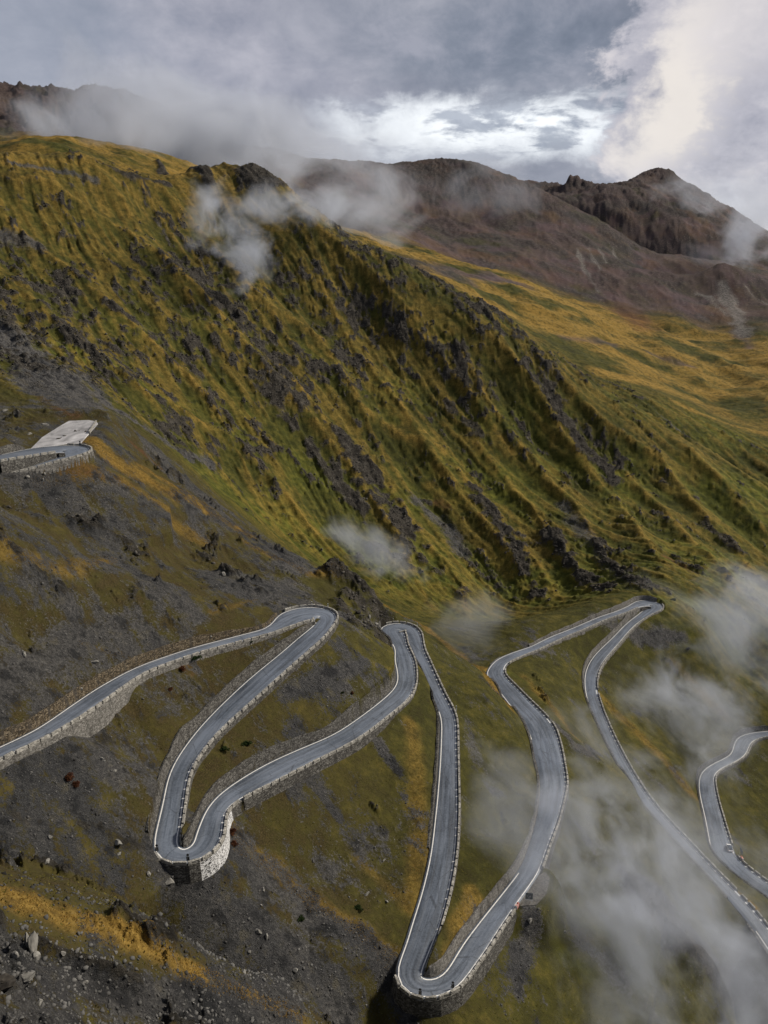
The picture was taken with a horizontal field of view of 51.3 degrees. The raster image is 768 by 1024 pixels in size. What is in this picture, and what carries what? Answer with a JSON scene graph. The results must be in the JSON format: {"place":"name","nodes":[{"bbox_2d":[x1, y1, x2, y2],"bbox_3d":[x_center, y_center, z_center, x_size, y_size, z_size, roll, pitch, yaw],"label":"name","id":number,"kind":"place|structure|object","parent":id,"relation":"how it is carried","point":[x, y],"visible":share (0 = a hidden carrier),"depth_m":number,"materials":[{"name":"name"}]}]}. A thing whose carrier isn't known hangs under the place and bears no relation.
{"place":"outdoors","nodes":[
{"label":"outdoors","id":0,"kind":"place"},
{"bbox_2d":[0,445,89,467],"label":"road","id":1,"kind":"structure","parent":0,"point":[69,450],"depth_m":273.15,"materials":[{"name":"grey asphalt"}]},
{"bbox_2d":[32,420,97,447],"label":"pavement","id":2,"kind":"structure","parent":0,"point":[68,428],"depth_m":304.46,"materials":[{"name":"grey concrete"}]},
{"bbox_2d":[0,81,767,1023],"bbox_3d":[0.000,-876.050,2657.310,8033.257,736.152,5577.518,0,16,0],"label":"ground","id":3,"kind":"structure","parent":0,"point":[650,287],"depth_m":447.74,"materials":[{"name":"green plant"}]},
{"bbox_2d":[0,973,14,982],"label":"boulder","id":4,"kind":"object","parent":3,"relation":"on","point":[5,977],"visible":0.91,"depth_m":65.55,"materials":[{"name":"stone"}]},
{"bbox_2d":[0,978,15,990],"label":"boulder","id":5,"kind":"object","parent":3,"relation":"on","point":[7,985],"visible":0.99,"depth_m":64.97,"materials":[{"name":"stone"}]},
{"bbox_2d":[0,444,24,454],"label":"retaining wall","id":6,"kind":"structure","parent":3,"relation":"on","point":[7,448],"depth_m":268.90,"materials":[{"name":"grey stone"}]},
{"bbox_2d":[11,950,18,958],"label":"boulder","id":7,"kind":"object","parent":3,"relation":"on","point":[14,954],"visible":1,"depth_m":73.07,"materials":[{"name":"grey stone"}]},
{"bbox_2d":[17,972,35,982],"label":"boulder","id":8,"kind":"object","parent":3,"relation":"on","point":[27,977],"visible":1,"depth_m":69.29,"materials":[{"name":"grey stone"}]},
{"bbox_2d":[24,932,28,947],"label":"boulder","id":9,"kind":"object","parent":3,"relation":"on","point":[25,938],"visible":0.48,"depth_m":77.47,"materials":[{"name":"grey stone"}]},
{"bbox_2d":[0,451,56,472],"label":"roadside wall","id":10,"kind":"structure","parent":3,"relation":"on","point":[11,464],"depth_m":258.96,"materials":[{"name":"stone"}]},
{"bbox_2d":[27,931,37,952],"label":"boulder","id":11,"kind":"object","parent":3,"relation":"on","point":[32,940],"visible":0.84,"depth_m":76.82,"materials":[{"name":"grey stone"}]},
{"bbox_2d":[32,951,40,959],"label":"boulder","id":12,"kind":"object","parent":3,"relation":"on","point":[36,955],"visible":0.94,"depth_m":76.63,"materials":[{"name":"grey stone"}]},
{"bbox_2d":[37,998,42,1005],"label":"boulder","id":13,"kind":"object","parent":3,"relation":"on","point":[39,1001],"visible":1,"depth_m":68.27,"materials":[{"name":"grey stone"}]},
{"bbox_2d":[7,443,94,473],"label":"roadside wall","id":14,"kind":"structure","parent":3,"relation":"on","point":[54,466],"depth_m":265.09,"materials":[{"name":"stone"}]},
{"bbox_2d":[64,772,73,780],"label":"shrub","id":15,"kind":"object","parent":3,"relation":"on","point":[69,777],"visible":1,"depth_m":160.62,"materials":[{"name":"brown plant"}]},
{"bbox_2d":[72,781,79,787],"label":"shrub","id":16,"kind":"object","parent":3,"relation":"on","point":[75,784],"visible":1,"depth_m":160.50,"materials":[{"name":"brown plant"}]},
{"bbox_2d":[88,420,96,433],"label":"roadside wall","id":17,"kind":"structure","parent":3,"relation":"on","point":[90,430],"depth_m":313.94,"materials":[{"name":"stone"}]},
{"bbox_2d":[115,839,122,845],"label":"boulder","id":18,"kind":"object","parent":3,"relation":"on","point":[118,842],"visible":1,"depth_m":156.49,"materials":[{"name":"grey stone"}]},
{"bbox_2d":[0,613,276,745],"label":"retaining wall","id":19,"kind":"structure","parent":3,"relation":"on","point":[35,721],"depth_m":194.43,"materials":[{"name":"stone"}]},
{"bbox_2d":[0,617,315,769],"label":"roadside wall","id":20,"kind":"structure","parent":3,"relation":"on","point":[93,720],"depth_m":183.00,"materials":[{"name":"stone"}]},
{"bbox_2d":[0,871,334,1023],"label":"rubble","id":21,"kind":"object","parent":3,"relation":"on","point":[44,959],"visible":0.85,"depth_m":84.62,"materials":[{"name":"stone"}]},
{"bbox_2d":[165,878,173,884],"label":"boulder","id":22,"kind":"object","parent":3,"relation":"on","point":[170,881],"visible":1,"depth_m":157.55,"materials":[{"name":"grey stone"}]},
{"bbox_2d":[191,655,201,660],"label":"shrub","id":23,"kind":"object","parent":3,"relation":"on","point":[195,657],"visible":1,"depth_m":211.87,"materials":[{"name":"green plant"}]},
{"bbox_2d":[154,799,241,884],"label":"roadside wall","id":24,"kind":"structure","parent":3,"relation":"on","point":[207,865],"depth_m":161.67,"materials":[{"name":"stone"}]},
{"bbox_2d":[220,746,229,750],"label":"shrub","id":25,"kind":"object","parent":3,"relation":"on","point":[223,748],"visible":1,"depth_m":194.16,"materials":[{"name":"green plant"}]},
{"bbox_2d":[146,623,310,843],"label":"retaining wall","id":26,"kind":"structure","parent":3,"relation":"on","point":[185,732],"depth_m":202.54,"materials":[{"name":"grey stone"}]},
{"bbox_2d":[230,828,236,834],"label":"shrub","id":27,"kind":"object","parent":3,"relation":"on","point":[233,830],"visible":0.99,"depth_m":175.50,"materials":[{"name":"brown plant"}]},
{"bbox_2d":[231,840,238,846],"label":"shrub","id":28,"kind":"object","parent":3,"relation":"on","point":[234,842],"visible":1,"depth_m":172.85,"materials":[{"name":"brown plant"}]},
{"bbox_2d":[236,309,242,315],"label":"boulder","id":29,"kind":"object","parent":3,"relation":"on","point":[238,312],"visible":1,"depth_m":617.49,"materials":[{"name":"stone"}]},
{"bbox_2d":[241,740,252,745],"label":"shrub","id":30,"kind":"object","parent":3,"relation":"on","point":[246,742],"visible":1,"depth_m":198.35,"materials":[{"name":"green plant"}]},
{"bbox_2d":[179,604,338,846],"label":"roadside wall","id":31,"kind":"structure","parent":3,"relation":"on","point":[221,733],"depth_m":208.68,"materials":[{"name":"stone"}]},
{"bbox_2d":[183,621,395,847],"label":"retaining wall","id":32,"kind":"structure","parent":3,"relation":"on","point":[248,765],"depth_m":203.41,"materials":[{"name":"grey stone"}]},
{"bbox_2d":[297,914,304,921],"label":"shrub","id":33,"kind":"object","parent":3,"relation":"on","point":[300,918],"visible":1,"depth_m":167.69,"materials":[{"name":"green plant"}]},
{"bbox_2d":[242,629,417,810],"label":"roadside wall","id":34,"kind":"structure","parent":3,"relation":"on","point":[283,783],"depth_m":202.79,"materials":[{"name":"stone"}]},
{"bbox_2d":[354,904,363,911],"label":"shrub","id":35,"kind":"object","parent":3,"relation":"on","point":[357,906],"visible":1,"depth_m":176.07,"materials":[{"name":"green plant"}]},
{"bbox_2d":[0,366,758,1023],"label":"autumn grass tufts","id":36,"kind":"object","parent":3,"relation":"on","point":[86,916],"visible":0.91,"depth_m":176.06,"materials":[{"name":"plant"}]},
{"bbox_2d":[0,149,767,693],"bbox_3d":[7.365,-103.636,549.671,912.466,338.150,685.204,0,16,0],"label":"crag rubble","id":37,"kind":"object","parent":3,"relation":"on","point":[94,519],"visible":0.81,"depth_m":557.95,"materials":[{"name":"stone"}]},
{"bbox_2d":[0,385,767,1023],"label":"grass tufts","id":38,"kind":"object","parent":3,"relation":"on","point":[402,737],"visible":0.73,"depth_m":248.65,"materials":[{"name":"green plant"}]},
{"bbox_2d":[0,361,767,1023],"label":"scree stones","id":39,"kind":"object","parent":3,"relation":"on","point":[38,977],"visible":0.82,"depth_m":193.02,"materials":[{"name":"grey stone"}]},
{"bbox_2d":[386,621,460,971],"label":"roadside wall","id":40,"kind":"structure","parent":3,"relation":"on","point":[459,802],"depth_m":216.06,"materials":[{"name":"stone"}]},
{"bbox_2d":[416,659,439,848],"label":"retaining wall","id":41,"kind":"structure","parent":3,"relation":"on","point":[430,825],"depth_m":219.46,"materials":[{"name":"grey stone"}]},
{"bbox_2d":[391,908,516,1017],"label":"roadside wall","id":42,"kind":"structure","parent":3,"relation":"on","point":[433,1006],"depth_m":163.21,"materials":[{"name":"stone"}]},
{"bbox_2d":[424,705,539,977],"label":"retaining wall","id":43,"kind":"structure","parent":3,"relation":"on","point":[437,967],"depth_m":187.94,"materials":[{"name":"grey stone"}]},
{"bbox_2d":[491,677,502,697],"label":"retaining wall","id":44,"kind":"structure","parent":3,"relation":"on","point":[497,685],"depth_m":307.45,"materials":[{"name":"grey stone"}]},
{"bbox_2d":[505,668,549,719],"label":"roadside wall","id":45,"kind":"structure","parent":3,"relation":"on","point":[527,696],"depth_m":303.10,"materials":[{"name":"stone"}]},
{"bbox_2d":[542,721,568,868],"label":"roadside wall","id":46,"kind":"structure","parent":3,"relation":"on","point":[548,856],"depth_m":222.65,"materials":[{"name":"stone"}]},
{"bbox_2d":[509,607,638,663],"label":"roadside wall","id":47,"kind":"structure","parent":3,"relation":"on","point":[619,617],"depth_m":375.05,"materials":[{"name":"stone"}]},
{"bbox_2d":[529,595,656,646],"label":"retaining wall","id":48,"kind":"structure","parent":3,"relation":"on","point":[618,606],"depth_m":398.92,"materials":[{"name":"grey stone"}]},
{"bbox_2d":[597,603,663,689],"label":"roadside wall","id":49,"kind":"structure","parent":3,"relation":"on","point":[614,650],"depth_m":385.15,"materials":[{"name":"stone"}]},
{"bbox_2d":[640,606,650,611],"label":"retaining wall","id":50,"kind":"structure","parent":3,"relation":"on","point":[644,608],"depth_m":414.69,"materials":[{"name":"grey stone"}]},
{"bbox_2d":[582,608,727,898],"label":"retaining wall","id":51,"kind":"structure","parent":3,"relation":"on","point":[615,630],"depth_m":335.70,"materials":[{"name":"grey stone"}]},
{"bbox_2d":[598,692,737,891],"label":"roadside wall","id":52,"kind":"structure","parent":3,"relation":"on","point":[679,829],"depth_m":282.66,"materials":[{"name":"stone"}]},
{"bbox_2d":[696,725,767,897],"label":"retaining wall","id":53,"kind":"structure","parent":3,"relation":"on","point":[707,763],"depth_m":345.23,"materials":[{"name":"grey stone"}]},
{"bbox_2d":[715,736,767,847],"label":"roadside wall","id":54,"kind":"structure","parent":3,"relation":"on","point":[732,765],"depth_m":344.91,"materials":[{"name":"stone"}]},
{"bbox_2d":[737,855,767,881],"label":"roadside wall","id":55,"kind":"structure","parent":3,"relation":"on","point":[752,869],"depth_m":275.40,"materials":[{"name":"stone"}]},
{"bbox_2d":[741,894,767,926],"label":"roadside wall","id":56,"kind":"structure","parent":3,"relation":"on","point":[754,908],"depth_m":246.33,"materials":[{"name":"stone"}]},
{"bbox_2d":[746,923,767,959],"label":"retaining wall","id":57,"kind":"structure","parent":3,"relation":"on","point":[758,941],"depth_m":237.11,"materials":[{"name":"grey stone"}]},
{"bbox_2d":[0,600,767,998],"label":"road","id":58,"kind":"structure","parent":0,"point":[552,792],"depth_m":215.96,"materials":[{"name":"grey asphalt"}]},
{"bbox_2d":[14,625,414,861],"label":"road marking","id":59,"kind":"object","parent":58,"relation":"on","point":[212,714],"visible":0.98,"depth_m":193.58,"materials":[{"name":"white paint"}]},
{"bbox_2d":[1,607,518,979],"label":"road marking","id":60,"kind":"object","parent":58,"relation":"on","point":[309,745],"visible":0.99,"depth_m":192.35,"materials":[{"name":"white paint"}]},
{"bbox_2d":[398,606,642,996],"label":"road marking","id":61,"kind":"object","parent":58,"relation":"on","point":[434,833],"visible":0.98,"depth_m":200.97,"materials":[{"name":"white paint"}]},
{"bbox_2d":[487,600,767,928],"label":"road marking","id":62,"kind":"object","parent":58,"relation":"on","point":[629,767],"visible":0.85,"depth_m":325.78,"materials":[{"name":"white paint"}]},
{"bbox_2d":[726,843,732,851],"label":"parked car","id":63,"kind":"object","parent":58,"relation":"on","point":[729,848],"visible":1,"depth_m":286.44,"materials":[{"name":"white paint"}]},
{"bbox_2d":[713,740,767,948],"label":"road marking","id":64,"kind":"object","parent":58,"relation":"on","point":[726,832],"visible":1,"depth_m":303.72,"materials":[{"name":"white paint"}]},
{"bbox_2d":[0,0,767,230],"label":"sky","id":65,"kind":"structure","parent":0,"point":[596,91],"materials":[{"name":"grey"}]},
{"bbox_2d":[520,872,549,906],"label":"pavement","id":66,"kind":"structure","parent":0,"point":[538,888],"depth_m":194.31,"materials":[{"name":"grey concrete"}]},
{"bbox_2d":[525,893,532,904],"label":"notice board","id":67,"kind":"object","parent":66,"relation":"on","point":[528,896],"visible":1,"depth_m":189.09,"materials":[{"name":"metal"}]}
]}

